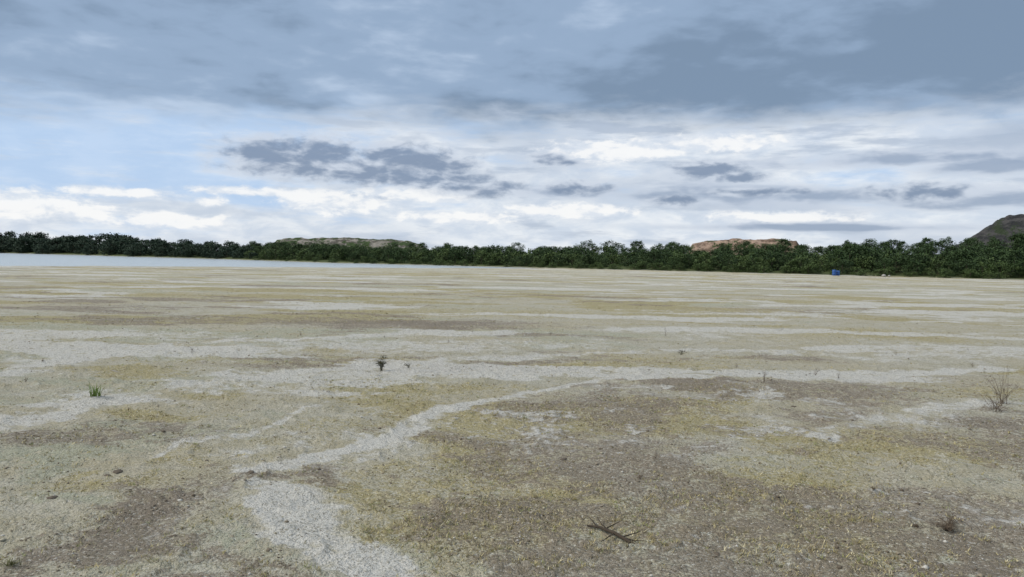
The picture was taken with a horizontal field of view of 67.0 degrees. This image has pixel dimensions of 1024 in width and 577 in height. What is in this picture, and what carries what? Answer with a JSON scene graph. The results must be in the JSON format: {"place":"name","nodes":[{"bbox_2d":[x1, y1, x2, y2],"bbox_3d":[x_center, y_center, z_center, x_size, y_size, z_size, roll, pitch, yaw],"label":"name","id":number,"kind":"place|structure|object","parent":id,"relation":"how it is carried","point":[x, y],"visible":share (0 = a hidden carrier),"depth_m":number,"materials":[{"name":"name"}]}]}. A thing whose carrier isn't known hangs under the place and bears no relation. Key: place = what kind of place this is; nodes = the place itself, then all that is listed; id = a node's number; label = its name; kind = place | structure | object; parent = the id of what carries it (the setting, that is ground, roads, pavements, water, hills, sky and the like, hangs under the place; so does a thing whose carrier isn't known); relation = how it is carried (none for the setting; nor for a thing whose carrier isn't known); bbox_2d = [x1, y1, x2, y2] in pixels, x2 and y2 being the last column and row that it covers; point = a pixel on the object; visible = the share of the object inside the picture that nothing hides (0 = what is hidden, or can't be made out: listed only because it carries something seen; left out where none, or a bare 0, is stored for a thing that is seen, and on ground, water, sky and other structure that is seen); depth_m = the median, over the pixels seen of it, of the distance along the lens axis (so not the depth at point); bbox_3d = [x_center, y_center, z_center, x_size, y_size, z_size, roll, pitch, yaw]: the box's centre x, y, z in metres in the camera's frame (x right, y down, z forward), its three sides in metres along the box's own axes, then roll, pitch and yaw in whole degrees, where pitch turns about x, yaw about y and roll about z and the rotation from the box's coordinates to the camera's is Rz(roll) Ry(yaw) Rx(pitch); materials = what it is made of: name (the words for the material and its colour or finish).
{"place":"outdoors","nodes":[
{"label":"outdoors","id":0,"kind":"place"},
{"bbox_2d":[0,253,517,267],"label":"lake","id":1,"kind":"structure","parent":0,"point":[12,259],"depth_m":145.36,"materials":[{"name":"liquid"}]},
{"bbox_2d":[275,237,425,252],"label":"rocky hill","id":2,"kind":"structure","parent":0,"point":[349,242],"depth_m":491.77,"materials":[{"name":"soil"}]},
{"bbox_2d":[0,247,1023,576],"bbox_3d":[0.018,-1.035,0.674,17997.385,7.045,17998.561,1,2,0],"label":"ground","id":3,"kind":"structure","parent":0,"point":[980,305],"depth_m":9.60,"materials":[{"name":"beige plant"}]},
{"bbox_2d":[0,556,21,568],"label":"grass tuft","id":4,"kind":"object","parent":3,"relation":"on","point":[10,562],"visible":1,"depth_m":4.82,"materials":[{"name":"green plant"}]},
{"bbox_2d":[46,495,57,498],"bbox_3d":[-3.617,1.648,6.071,0.075,0.035,0.125,1,2,0],"label":"soil clod","id":5,"kind":"object","parent":3,"relation":"on","point":[52,497],"visible":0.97,"depth_m":6.06,"materials":[{"name":"soil"}]},
{"bbox_2d":[84,383,104,396],"bbox_3d":[-5.580,1.337,10.371,0.440,0.226,0.316,1,2,0],"label":"green sedge tuft","id":6,"kind":"object","parent":3,"relation":"on","point":[94,392],"visible":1,"depth_m":10.35,"materials":[{"name":"green plant"}]},
{"bbox_2d":[113,469,122,473],"bbox_3d":[-3.515,1.634,6.893,0.079,0.035,0.120,1,2,0],"label":"soil clod","id":7,"kind":"object","parent":3,"relation":"on","point":[117,471],"visible":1,"depth_m":6.87,"materials":[{"name":"soil"}]},
{"bbox_2d":[376,355,386,370],"bbox_3d":[-2.280,1.287,13.479,0.207,0.302,0.255,1,2,0],"label":"dark weed","id":8,"kind":"object","parent":3,"relation":"on","point":[381,363],"visible":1,"depth_m":13.46,"materials":[{"name":"green plant"}]},
{"bbox_2d":[0,230,1023,278],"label":"distant tree belt","id":9,"kind":"object","parent":3,"relation":"on","point":[975,260],"visible":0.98,"depth_m":162.78,"materials":[{"name":"green plant"}]},
{"bbox_2d":[586,515,644,549],"bbox_3d":[0.767,1.778,5.656,0.323,0.057,0.678,0,2,-13],"label":"fallen branch","id":10,"kind":"object","parent":3,"relation":"on","point":[620,536],"visible":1,"depth_m":5.62,"materials":[{"name":"brown wood"}]},
{"bbox_2d":[691,238,803,253],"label":"sand heap","id":11,"kind":"object","parent":3,"relation":"on","point":[705,246],"visible":0.31,"depth_m":376.22,"materials":[{"name":"soil"}]},
{"bbox_2d":[926,520,968,532],"bbox_3d":[3.280,1.790,5.845,0.306,0.069,0.325,2,3,30],"label":"withered tuft","id":12,"kind":"object","parent":3,"relation":"on","point":[950,528],"visible":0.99,"depth_m":5.84,"materials":[{"name":"plant"}]},
{"bbox_2d":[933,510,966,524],"bbox_3d":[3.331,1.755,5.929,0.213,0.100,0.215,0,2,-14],"label":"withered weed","id":13,"kind":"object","parent":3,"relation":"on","point":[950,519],"visible":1,"depth_m":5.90,"materials":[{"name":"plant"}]},
{"bbox_2d":[946,214,1023,251],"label":"spoil heap","id":14,"kind":"object","parent":3,"relation":"on","point":[1002,229],"visible":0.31,"depth_m":324.51,"materials":[{"name":"soil"}]},
{"bbox_2d":[977,389,1013,411],"bbox_3d":[6.586,1.531,10.455,0.477,0.278,0.438,2,2,18],"label":"dry shrub","id":15,"kind":"object","parent":3,"relation":"on","point":[999,405],"visible":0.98,"depth_m":10.46,"materials":[{"name":"plant"}]},
{"bbox_2d":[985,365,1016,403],"bbox_3d":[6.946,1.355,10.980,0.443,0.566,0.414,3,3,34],"label":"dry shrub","id":16,"kind":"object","parent":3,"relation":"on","point":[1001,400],"visible":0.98,"depth_m":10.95,"materials":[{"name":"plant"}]},
{"bbox_2d":[0,0,1023,253],"label":"sky","id":17,"kind":"structure","parent":0,"point":[533,124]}
]}

